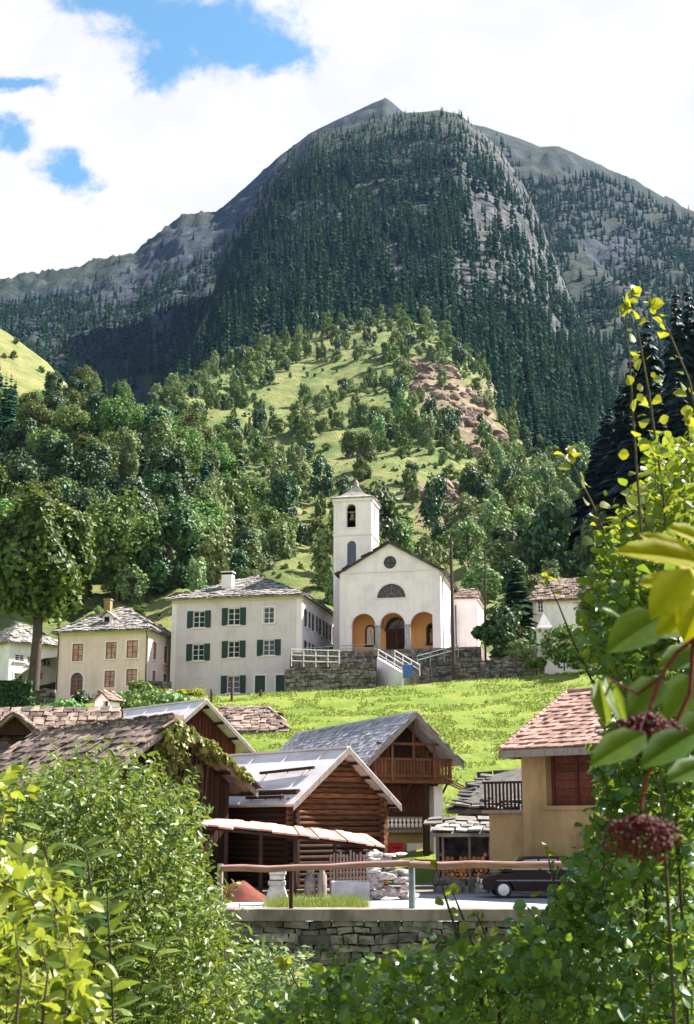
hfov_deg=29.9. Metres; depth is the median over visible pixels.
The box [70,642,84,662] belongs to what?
window
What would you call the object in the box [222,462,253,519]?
hill tree
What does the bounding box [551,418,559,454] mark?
spruce
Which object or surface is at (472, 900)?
road
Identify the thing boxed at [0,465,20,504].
wood tree
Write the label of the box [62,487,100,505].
hill tree
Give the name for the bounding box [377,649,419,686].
stone stairs
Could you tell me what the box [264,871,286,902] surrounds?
stone post
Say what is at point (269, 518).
wood tree
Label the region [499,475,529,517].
hill tree
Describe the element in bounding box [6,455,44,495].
wood tree
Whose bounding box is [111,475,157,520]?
wood tree
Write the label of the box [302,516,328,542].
hill tree
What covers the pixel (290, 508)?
hill tree
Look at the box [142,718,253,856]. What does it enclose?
creeper
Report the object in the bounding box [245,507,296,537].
wood tree
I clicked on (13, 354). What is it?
meadow bush
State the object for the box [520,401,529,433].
spruce
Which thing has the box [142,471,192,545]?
wood tree
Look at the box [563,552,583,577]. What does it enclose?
hill tree
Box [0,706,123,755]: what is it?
slab roof house
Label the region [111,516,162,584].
wood tree
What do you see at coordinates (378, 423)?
hill tree
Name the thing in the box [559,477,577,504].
hill tree
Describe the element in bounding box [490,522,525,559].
hill tree
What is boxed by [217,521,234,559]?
hill tree
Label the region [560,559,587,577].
hill tree
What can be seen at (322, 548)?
hill tree
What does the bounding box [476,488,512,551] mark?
hill tree
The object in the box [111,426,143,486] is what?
wood tree
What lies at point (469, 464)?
hill tree
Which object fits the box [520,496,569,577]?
hill tree
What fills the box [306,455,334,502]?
hill tree
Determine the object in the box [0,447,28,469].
wood tree
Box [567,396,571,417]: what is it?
spruce
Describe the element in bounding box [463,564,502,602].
hill tree
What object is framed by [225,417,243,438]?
hill tree
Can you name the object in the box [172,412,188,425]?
wood tree
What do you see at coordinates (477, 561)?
hill tree
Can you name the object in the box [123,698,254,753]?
hay barn
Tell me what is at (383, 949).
wall moss
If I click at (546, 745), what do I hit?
ochre house
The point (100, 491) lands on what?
wood tree
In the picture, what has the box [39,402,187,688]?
wooded bank
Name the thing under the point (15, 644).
white cottage
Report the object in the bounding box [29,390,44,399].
wood tree
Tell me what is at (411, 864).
street railing
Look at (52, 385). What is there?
wood tree
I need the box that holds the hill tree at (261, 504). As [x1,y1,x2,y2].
[251,498,268,514]
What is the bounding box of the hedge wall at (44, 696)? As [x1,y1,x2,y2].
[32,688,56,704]
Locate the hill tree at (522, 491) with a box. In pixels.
[507,481,525,507]
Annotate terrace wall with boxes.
[285,663,376,691]
[290,647,480,683]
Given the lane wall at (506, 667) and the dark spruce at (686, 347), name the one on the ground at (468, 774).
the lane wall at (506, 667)
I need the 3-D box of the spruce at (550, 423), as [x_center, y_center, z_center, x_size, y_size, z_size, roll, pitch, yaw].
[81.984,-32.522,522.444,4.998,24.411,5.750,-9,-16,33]
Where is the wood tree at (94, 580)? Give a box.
[79,547,109,598]
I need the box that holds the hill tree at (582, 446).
[575,440,590,458]
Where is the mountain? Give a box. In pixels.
[0,98,693,406]
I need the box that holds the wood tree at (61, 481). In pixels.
[48,475,80,491]
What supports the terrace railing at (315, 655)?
on the terrace wall at (342, 676)
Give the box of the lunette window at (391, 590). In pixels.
[378,584,404,597]
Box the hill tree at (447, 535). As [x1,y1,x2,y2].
[441,526,474,554]
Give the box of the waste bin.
[402,664,412,677]
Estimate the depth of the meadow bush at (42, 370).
483.65 m
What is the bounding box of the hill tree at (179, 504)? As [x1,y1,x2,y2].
[168,492,196,541]
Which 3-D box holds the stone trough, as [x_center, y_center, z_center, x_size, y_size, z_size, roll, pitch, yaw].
[0.117,12.847,44.146,1.282,0.620,0.850,0,-13,0]
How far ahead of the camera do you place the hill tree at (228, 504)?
211.29 m
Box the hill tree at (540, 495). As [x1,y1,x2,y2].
[529,481,543,508]
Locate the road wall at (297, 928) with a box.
[49,907,679,973]
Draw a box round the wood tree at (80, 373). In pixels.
[73,365,100,390]
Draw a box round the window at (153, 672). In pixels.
[151,669,156,680]
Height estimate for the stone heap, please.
1.731 m
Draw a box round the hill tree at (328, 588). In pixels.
[322,563,332,606]
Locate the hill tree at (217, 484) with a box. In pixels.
[207,475,226,495]
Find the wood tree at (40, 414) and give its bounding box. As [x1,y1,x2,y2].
[15,401,58,433]
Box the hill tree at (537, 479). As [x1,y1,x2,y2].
[526,473,542,487]
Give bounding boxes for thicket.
[233,842,561,1023]
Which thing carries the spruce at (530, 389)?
on the spur
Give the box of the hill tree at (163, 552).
[151,545,171,577]
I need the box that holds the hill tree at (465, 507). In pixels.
[446,491,478,531]
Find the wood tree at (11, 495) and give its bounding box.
[2,491,26,507]
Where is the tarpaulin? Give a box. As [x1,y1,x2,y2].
[223,880,265,901]
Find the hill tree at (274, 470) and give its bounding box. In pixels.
[263,451,288,498]
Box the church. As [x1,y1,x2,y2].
[330,475,486,650]
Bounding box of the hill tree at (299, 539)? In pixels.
[295,523,308,545]
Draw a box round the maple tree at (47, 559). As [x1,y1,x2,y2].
[0,484,96,690]
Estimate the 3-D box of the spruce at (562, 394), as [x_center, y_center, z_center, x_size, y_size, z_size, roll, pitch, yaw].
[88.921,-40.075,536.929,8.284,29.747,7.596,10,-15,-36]
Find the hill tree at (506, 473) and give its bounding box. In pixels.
[492,461,520,511]
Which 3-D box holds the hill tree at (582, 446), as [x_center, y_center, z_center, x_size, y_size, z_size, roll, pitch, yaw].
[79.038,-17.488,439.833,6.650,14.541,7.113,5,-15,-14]
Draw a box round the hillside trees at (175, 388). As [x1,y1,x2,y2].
[79,303,589,596]
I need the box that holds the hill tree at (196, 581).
[186,555,208,591]
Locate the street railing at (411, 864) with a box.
[217,859,644,921]
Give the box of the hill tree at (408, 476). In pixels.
[398,468,419,490]
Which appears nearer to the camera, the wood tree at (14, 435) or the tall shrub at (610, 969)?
the tall shrub at (610, 969)
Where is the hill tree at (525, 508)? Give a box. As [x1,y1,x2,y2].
[516,503,529,523]
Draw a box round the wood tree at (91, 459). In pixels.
[75,439,116,493]
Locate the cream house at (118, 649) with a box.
[50,598,170,699]
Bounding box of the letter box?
[388,843,403,853]
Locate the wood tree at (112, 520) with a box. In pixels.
[86,485,163,601]
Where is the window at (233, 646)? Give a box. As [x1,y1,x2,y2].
[226,641,240,658]
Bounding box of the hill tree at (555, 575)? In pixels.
[541,568,561,578]
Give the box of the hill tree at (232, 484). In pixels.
[219,472,240,512]
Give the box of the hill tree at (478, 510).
[473,502,486,515]
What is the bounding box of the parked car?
[475,856,575,898]
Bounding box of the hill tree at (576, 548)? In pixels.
[571,523,590,560]
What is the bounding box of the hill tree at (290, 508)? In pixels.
[281,502,298,534]
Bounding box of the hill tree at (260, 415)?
[251,407,267,429]
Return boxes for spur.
[161,110,620,422]
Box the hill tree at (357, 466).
[351,454,372,480]
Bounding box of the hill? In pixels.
[0,319,578,679]
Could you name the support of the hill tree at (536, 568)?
on the hill
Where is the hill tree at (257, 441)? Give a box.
[242,428,266,464]
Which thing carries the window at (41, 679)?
in the white cottage
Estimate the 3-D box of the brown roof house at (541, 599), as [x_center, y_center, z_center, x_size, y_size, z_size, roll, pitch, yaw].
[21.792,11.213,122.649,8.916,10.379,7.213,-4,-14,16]
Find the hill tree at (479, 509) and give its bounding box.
[476,504,485,518]
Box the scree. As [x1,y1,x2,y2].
[403,359,516,534]
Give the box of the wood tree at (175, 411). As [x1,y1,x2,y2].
[165,405,179,417]
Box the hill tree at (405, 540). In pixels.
[391,522,416,551]
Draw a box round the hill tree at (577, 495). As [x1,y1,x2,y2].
[570,488,583,505]
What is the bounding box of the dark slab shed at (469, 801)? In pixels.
[446,767,521,819]
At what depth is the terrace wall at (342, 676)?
116.22 m
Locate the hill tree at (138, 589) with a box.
[114,564,150,606]
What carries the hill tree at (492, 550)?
on the hill
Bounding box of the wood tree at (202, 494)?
[192,484,224,517]
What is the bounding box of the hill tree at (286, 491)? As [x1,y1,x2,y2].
[268,469,302,514]
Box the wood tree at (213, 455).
[200,447,222,480]
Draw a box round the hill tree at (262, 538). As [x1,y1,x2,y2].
[234,528,265,553]
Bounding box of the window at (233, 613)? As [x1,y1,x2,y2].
[226,608,240,625]
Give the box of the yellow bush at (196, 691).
[157,687,206,696]
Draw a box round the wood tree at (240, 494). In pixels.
[233,492,254,512]
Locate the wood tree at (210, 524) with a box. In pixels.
[202,517,223,559]
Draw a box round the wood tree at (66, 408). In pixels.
[53,404,79,431]
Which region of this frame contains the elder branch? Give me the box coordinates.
[590,523,693,863]
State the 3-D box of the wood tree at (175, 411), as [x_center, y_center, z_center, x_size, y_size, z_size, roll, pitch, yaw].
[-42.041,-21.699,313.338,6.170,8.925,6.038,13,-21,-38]
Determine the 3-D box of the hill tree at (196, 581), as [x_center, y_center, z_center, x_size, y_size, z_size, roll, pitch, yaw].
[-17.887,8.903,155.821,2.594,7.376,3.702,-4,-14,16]
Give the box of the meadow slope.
[0,329,68,401]
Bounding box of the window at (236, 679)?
[225,676,240,693]
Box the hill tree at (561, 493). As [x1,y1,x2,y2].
[547,487,569,517]
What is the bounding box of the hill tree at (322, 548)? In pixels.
[308,528,333,586]
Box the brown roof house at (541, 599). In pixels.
[526,576,607,674]
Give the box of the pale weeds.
[223,933,314,1020]
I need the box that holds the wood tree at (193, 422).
[173,406,215,450]
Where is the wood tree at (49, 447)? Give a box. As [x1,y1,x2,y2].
[29,431,84,488]
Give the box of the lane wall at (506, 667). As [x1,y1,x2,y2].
[457,652,544,680]
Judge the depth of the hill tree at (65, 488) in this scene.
205.58 m
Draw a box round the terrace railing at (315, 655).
[291,649,339,666]
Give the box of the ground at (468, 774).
[5,673,684,1022]
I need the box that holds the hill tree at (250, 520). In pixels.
[231,514,267,551]
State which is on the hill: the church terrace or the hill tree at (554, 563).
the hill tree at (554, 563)
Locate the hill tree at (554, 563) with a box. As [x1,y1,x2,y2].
[539,557,563,577]
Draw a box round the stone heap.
[363,849,418,899]
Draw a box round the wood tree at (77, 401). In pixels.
[57,388,88,412]
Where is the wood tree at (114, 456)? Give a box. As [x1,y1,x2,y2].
[74,441,119,479]
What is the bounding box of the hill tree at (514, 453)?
[502,444,519,464]
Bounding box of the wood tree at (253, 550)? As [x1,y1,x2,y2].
[241,537,275,574]
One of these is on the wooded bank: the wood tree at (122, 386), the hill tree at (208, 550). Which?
the wood tree at (122, 386)
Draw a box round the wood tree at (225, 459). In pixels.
[208,438,241,475]
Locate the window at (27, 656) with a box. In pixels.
[26,655,29,664]
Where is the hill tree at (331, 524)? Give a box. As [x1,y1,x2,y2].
[325,507,333,538]
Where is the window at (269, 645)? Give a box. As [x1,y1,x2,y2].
[261,640,275,656]
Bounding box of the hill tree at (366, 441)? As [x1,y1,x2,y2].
[356,430,377,468]
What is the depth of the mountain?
1466.17 m
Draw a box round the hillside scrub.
[0,320,575,616]
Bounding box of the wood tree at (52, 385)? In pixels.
[41,370,62,399]
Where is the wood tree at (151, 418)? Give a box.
[143,404,173,448]
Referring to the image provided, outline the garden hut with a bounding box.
[89,689,123,709]
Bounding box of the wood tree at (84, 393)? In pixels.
[80,389,94,398]
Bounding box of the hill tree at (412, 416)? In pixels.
[406,396,419,439]
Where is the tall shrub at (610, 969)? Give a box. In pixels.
[500,285,693,1023]
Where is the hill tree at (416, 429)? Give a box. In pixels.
[412,418,432,438]
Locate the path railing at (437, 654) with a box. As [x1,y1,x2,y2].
[417,645,458,667]
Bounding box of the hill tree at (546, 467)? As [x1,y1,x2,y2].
[533,460,559,496]
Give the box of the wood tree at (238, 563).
[225,547,250,578]
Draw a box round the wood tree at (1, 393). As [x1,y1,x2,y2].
[0,389,11,409]
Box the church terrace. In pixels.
[290,646,490,661]
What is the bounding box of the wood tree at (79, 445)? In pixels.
[68,431,107,477]
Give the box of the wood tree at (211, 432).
[202,421,217,445]
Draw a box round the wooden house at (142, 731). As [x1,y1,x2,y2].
[0,712,262,890]
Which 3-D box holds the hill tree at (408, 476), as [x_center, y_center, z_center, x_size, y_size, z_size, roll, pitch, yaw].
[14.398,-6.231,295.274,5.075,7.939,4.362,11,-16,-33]
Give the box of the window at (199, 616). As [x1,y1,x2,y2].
[191,611,205,628]
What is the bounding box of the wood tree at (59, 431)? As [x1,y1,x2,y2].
[43,427,65,470]
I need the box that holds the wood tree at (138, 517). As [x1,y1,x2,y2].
[106,502,139,584]
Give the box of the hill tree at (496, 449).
[487,440,505,480]
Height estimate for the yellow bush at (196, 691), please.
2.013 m
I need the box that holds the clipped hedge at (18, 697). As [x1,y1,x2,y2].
[0,679,35,708]
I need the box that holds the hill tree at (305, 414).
[296,407,314,430]
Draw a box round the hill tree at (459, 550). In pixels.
[448,514,486,566]
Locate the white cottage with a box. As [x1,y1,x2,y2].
[0,621,57,693]
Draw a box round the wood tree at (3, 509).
[0,498,13,522]
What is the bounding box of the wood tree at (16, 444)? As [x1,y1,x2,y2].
[6,439,27,451]
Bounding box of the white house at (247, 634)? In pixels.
[164,571,332,695]
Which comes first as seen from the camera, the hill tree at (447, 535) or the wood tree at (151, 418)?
the hill tree at (447, 535)
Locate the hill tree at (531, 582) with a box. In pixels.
[523,573,541,614]
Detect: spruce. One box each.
[0,366,4,390]
[0,372,17,444]
[0,375,9,433]
[0,394,4,451]
[9,382,18,417]
[101,375,107,399]
[110,464,120,494]
[113,375,118,397]
[136,438,147,485]
[198,444,209,486]
[235,436,245,482]
[470,359,475,372]
[495,376,505,410]
[502,375,508,408]
[502,553,537,634]
[506,384,512,420]
[508,378,515,408]
[517,384,521,408]
[518,407,523,429]
[520,388,525,413]
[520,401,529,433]
[520,412,527,440]
[524,396,532,428]
[525,372,537,408]
[526,404,533,438]
[530,381,536,413]
[531,387,537,422]
[532,411,535,432]
[532,412,543,452]
[533,382,544,431]
[541,419,545,438]
[542,405,547,439]
[544,418,553,457]
[545,400,551,429]
[546,411,551,440]
[548,408,551,438]
[551,392,555,419]
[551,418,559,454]
[555,410,559,437]
[557,417,564,453]
[558,395,563,418]
[560,386,564,413]
[561,418,565,451]
[562,411,565,438]
[563,397,570,428]
[564,425,570,454]
[564,442,604,550]
[565,422,575,449]
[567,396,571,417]
[570,405,578,429]
[571,408,579,441]
[573,418,605,526]
[574,392,582,431]
[574,422,579,451]
[578,413,586,448]
[580,402,584,425]
[580,404,613,518]
[583,407,588,437]
[585,429,621,533]
[586,431,590,449]
[589,380,627,510]
[589,431,595,459]
[590,418,594,440]
[592,396,599,434]
[593,413,599,435]
[594,421,597,443]
[604,412,644,531]
[606,356,648,513]
[633,331,655,434]
[634,383,667,513]
[636,309,663,436]
[659,293,693,423]
[659,369,692,494]
[660,280,693,437]
[681,277,693,379]
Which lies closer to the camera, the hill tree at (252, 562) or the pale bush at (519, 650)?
the pale bush at (519, 650)
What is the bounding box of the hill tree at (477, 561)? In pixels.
[460,549,490,589]
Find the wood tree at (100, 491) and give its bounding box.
[79,482,111,502]
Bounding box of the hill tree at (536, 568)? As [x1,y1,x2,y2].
[527,547,549,577]
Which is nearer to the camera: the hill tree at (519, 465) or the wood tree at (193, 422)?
the wood tree at (193, 422)
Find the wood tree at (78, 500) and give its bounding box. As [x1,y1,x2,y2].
[60,487,97,515]
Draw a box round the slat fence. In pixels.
[328,850,371,893]
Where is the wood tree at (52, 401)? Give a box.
[42,393,63,417]
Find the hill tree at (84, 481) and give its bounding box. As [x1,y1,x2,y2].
[77,471,94,482]
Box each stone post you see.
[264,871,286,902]
[304,870,315,896]
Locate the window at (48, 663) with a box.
[41,658,52,667]
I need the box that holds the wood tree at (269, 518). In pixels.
[248,501,298,553]
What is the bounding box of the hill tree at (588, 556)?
[577,504,610,568]
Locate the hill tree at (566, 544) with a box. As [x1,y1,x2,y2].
[564,534,578,555]
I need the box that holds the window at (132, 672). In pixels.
[124,667,138,686]
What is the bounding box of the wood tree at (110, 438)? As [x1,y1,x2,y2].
[98,429,121,462]
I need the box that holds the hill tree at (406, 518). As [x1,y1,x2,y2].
[382,513,415,547]
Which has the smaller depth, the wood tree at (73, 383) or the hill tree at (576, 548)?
the hill tree at (576, 548)
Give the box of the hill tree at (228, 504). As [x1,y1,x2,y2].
[192,480,234,535]
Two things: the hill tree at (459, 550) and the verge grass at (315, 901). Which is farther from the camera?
the hill tree at (459, 550)
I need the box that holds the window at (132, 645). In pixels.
[124,639,138,658]
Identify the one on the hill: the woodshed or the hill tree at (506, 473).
the hill tree at (506, 473)
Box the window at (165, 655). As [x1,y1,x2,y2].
[163,644,168,665]
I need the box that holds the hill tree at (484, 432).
[473,419,495,449]
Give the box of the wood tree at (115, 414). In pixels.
[97,391,147,446]
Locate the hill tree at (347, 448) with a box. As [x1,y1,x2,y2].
[339,428,359,457]
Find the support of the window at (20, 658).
in the white cottage
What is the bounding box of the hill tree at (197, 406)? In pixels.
[185,400,208,425]
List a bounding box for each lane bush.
[524,656,546,674]
[535,622,577,670]
[553,626,599,671]
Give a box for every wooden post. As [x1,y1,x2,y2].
[210,689,212,701]
[230,678,232,700]
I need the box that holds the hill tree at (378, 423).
[369,413,386,450]
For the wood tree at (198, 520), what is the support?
on the wooded bank
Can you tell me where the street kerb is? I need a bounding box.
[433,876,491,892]
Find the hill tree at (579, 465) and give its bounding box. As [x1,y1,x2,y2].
[563,451,586,494]
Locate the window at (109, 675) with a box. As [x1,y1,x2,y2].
[102,669,116,688]
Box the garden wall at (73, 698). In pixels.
[57,693,96,700]
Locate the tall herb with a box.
[21,823,180,1023]
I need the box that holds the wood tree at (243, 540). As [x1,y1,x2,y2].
[235,527,260,553]
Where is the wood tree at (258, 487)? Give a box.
[238,472,275,504]
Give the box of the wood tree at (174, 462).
[141,442,202,507]
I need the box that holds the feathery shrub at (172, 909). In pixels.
[0,735,263,1023]
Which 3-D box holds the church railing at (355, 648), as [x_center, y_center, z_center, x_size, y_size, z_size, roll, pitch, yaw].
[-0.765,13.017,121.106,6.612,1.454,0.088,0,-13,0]
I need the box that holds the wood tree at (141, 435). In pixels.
[128,405,151,445]
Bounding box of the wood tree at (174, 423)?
[142,404,177,433]
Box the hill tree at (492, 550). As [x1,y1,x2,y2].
[483,538,518,589]
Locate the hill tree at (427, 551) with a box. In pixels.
[411,532,449,574]
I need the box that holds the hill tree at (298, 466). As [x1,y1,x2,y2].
[289,444,312,483]
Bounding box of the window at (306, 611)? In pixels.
[305,611,309,629]
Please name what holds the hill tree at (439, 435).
on the hill
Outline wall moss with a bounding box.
[105,927,595,977]
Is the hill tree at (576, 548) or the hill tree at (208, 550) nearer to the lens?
the hill tree at (208, 550)
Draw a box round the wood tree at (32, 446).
[21,426,74,474]
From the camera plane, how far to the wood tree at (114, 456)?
225.72 m
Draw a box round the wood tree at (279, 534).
[259,519,296,563]
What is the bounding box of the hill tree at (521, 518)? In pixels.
[510,505,535,538]
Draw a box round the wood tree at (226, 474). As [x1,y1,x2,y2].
[221,470,243,487]
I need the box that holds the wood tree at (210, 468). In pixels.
[185,455,214,490]
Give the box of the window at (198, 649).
[190,644,204,661]
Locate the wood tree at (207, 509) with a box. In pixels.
[171,497,227,544]
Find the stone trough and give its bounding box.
[331,881,369,899]
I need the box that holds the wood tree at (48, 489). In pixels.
[10,478,63,507]
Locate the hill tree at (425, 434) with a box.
[418,412,436,449]
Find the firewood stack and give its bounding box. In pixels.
[440,852,487,878]
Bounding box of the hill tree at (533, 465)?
[524,459,542,479]
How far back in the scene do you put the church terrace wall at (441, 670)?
120.85 m
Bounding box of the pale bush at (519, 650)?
[503,638,536,658]
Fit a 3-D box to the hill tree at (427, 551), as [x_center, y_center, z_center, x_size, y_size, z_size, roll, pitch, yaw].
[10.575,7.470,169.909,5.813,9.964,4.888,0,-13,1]
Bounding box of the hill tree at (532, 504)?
[521,474,537,512]
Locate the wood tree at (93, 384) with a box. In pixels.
[77,374,101,393]
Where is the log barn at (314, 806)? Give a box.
[190,746,401,895]
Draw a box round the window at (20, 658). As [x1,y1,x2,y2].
[13,652,25,662]
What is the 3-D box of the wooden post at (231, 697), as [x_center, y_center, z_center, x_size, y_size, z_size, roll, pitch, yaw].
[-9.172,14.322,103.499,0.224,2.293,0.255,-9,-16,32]
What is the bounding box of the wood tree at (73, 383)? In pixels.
[60,375,86,405]
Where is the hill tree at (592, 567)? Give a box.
[587,564,600,575]
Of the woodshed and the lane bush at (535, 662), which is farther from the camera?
the lane bush at (535, 662)
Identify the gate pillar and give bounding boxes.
[534,613,553,660]
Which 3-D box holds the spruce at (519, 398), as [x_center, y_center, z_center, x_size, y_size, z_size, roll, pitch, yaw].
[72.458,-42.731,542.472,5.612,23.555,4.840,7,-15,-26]
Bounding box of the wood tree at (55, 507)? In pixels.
[51,503,65,516]
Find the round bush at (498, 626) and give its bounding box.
[471,601,536,657]
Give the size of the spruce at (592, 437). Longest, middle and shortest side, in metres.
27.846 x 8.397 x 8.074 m
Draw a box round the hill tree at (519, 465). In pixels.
[515,462,530,469]
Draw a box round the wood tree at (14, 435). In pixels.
[0,416,41,455]
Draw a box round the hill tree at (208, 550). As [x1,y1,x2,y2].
[191,531,232,585]
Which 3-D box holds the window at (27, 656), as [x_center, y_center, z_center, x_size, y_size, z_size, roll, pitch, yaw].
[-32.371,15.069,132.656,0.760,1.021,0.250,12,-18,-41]
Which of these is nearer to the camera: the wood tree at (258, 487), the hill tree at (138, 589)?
the hill tree at (138, 589)
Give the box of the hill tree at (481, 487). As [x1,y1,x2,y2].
[461,465,489,504]
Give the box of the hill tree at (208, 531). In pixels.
[202,527,217,566]
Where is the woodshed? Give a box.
[423,816,489,878]
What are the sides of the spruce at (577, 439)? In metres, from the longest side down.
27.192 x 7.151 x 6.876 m
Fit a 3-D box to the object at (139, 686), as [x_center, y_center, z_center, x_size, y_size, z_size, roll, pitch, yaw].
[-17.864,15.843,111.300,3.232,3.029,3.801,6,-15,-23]
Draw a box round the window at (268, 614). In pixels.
[262,606,275,624]
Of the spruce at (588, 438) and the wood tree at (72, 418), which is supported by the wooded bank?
the wood tree at (72, 418)
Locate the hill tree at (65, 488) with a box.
[55,480,77,499]
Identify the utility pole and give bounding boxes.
[448,536,455,680]
[484,550,486,659]
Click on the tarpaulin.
(244, 891)
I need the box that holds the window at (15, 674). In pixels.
[13,671,24,679]
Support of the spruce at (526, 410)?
on the spur
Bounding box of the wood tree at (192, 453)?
[171,426,204,492]
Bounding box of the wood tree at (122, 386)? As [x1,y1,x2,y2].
[110,379,130,399]
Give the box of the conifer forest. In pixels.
[0,105,693,430]
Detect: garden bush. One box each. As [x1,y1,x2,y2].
[39,698,90,708]
[118,691,158,708]
[141,690,196,703]
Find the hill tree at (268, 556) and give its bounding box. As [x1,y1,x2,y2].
[261,551,272,567]
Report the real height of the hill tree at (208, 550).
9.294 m
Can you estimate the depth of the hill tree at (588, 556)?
185.40 m
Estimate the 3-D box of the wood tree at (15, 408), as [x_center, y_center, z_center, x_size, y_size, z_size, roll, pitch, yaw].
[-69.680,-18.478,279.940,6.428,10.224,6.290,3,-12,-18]
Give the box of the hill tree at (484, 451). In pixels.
[474,448,493,474]
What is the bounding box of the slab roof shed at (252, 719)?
[216,705,291,733]
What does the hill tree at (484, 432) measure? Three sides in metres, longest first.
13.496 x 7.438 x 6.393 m
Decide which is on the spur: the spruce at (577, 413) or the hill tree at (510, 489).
the spruce at (577, 413)
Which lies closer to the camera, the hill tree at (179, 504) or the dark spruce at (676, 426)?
the dark spruce at (676, 426)
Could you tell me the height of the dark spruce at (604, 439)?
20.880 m
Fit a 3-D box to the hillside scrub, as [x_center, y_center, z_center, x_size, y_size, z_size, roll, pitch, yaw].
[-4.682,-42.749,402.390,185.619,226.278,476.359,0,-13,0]
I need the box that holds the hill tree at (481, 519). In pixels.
[478,503,498,529]
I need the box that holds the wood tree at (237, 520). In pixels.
[226,513,245,537]
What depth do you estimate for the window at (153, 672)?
125.61 m
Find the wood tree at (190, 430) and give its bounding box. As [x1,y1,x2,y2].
[178,426,208,451]
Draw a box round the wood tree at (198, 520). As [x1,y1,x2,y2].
[174,511,215,576]
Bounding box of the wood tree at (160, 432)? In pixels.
[143,414,185,474]
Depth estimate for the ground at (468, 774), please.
93.36 m
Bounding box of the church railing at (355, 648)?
[303,644,373,655]
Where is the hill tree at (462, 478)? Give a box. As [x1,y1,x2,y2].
[458,471,476,493]
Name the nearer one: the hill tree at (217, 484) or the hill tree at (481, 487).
the hill tree at (217, 484)
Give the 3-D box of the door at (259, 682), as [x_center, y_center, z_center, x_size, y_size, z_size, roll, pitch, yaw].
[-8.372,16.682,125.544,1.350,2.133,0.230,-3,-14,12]
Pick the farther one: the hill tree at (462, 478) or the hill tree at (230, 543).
the hill tree at (462, 478)
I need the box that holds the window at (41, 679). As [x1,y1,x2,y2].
[40,671,43,680]
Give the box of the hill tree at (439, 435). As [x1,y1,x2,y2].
[433,421,449,448]
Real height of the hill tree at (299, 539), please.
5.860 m
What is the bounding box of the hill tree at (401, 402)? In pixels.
[392,389,410,424]
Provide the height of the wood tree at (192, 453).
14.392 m
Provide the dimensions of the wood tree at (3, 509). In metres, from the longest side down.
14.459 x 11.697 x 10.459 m
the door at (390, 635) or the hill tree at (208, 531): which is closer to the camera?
the door at (390, 635)
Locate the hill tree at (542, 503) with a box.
[531,498,545,519]
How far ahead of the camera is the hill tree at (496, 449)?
355.34 m
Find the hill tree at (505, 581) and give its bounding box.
[501,555,528,604]
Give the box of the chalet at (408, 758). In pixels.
[277,711,465,855]
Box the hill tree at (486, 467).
[474,454,499,486]
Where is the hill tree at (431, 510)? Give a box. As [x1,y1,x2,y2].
[418,472,449,533]
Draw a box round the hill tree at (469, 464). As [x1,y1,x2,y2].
[458,461,479,478]
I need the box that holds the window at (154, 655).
[152,640,157,661]
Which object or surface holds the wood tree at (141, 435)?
on the wooded bank
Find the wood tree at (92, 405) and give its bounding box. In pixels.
[80,391,113,438]
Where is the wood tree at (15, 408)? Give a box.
[11,406,25,420]
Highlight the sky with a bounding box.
[0,0,693,278]
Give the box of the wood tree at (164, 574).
[128,502,206,594]
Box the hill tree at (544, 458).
[538,452,555,487]
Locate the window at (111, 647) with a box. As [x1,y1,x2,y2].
[103,640,117,659]
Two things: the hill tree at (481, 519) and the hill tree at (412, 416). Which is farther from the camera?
the hill tree at (412, 416)
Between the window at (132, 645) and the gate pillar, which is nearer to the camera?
the gate pillar
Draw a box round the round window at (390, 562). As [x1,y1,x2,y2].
[384,556,395,568]
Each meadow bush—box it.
[9,350,18,358]
[38,366,44,372]
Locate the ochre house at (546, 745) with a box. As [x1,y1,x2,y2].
[482,687,693,894]
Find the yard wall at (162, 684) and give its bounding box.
[143,681,171,689]
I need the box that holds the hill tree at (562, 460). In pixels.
[555,455,567,483]
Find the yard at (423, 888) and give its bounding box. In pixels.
[140,883,533,893]
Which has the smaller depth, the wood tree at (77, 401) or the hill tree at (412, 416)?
the wood tree at (77, 401)
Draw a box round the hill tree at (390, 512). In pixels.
[363,477,404,543]
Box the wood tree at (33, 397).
[17,388,44,408]
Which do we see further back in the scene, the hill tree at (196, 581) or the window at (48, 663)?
the hill tree at (196, 581)
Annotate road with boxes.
[119,894,553,906]
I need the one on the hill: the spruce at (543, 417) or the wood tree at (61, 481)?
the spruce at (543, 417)
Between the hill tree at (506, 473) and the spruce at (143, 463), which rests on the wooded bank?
the spruce at (143, 463)
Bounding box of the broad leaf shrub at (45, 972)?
[0,761,118,1023]
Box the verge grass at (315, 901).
[251,891,374,906]
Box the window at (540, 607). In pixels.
[536,602,544,613]
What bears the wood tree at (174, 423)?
on the wooded bank
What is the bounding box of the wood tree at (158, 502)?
[146,495,170,518]
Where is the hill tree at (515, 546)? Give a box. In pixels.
[508,534,540,578]
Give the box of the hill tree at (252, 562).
[243,558,261,574]
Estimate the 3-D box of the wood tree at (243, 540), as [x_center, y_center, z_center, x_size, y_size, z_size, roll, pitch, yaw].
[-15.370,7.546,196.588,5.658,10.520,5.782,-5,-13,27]
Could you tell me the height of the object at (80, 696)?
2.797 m
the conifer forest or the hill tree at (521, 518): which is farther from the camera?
the conifer forest
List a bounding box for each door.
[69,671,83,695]
[253,674,266,693]
[274,673,283,692]
[386,631,404,649]
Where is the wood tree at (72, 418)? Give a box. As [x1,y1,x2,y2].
[52,404,96,445]

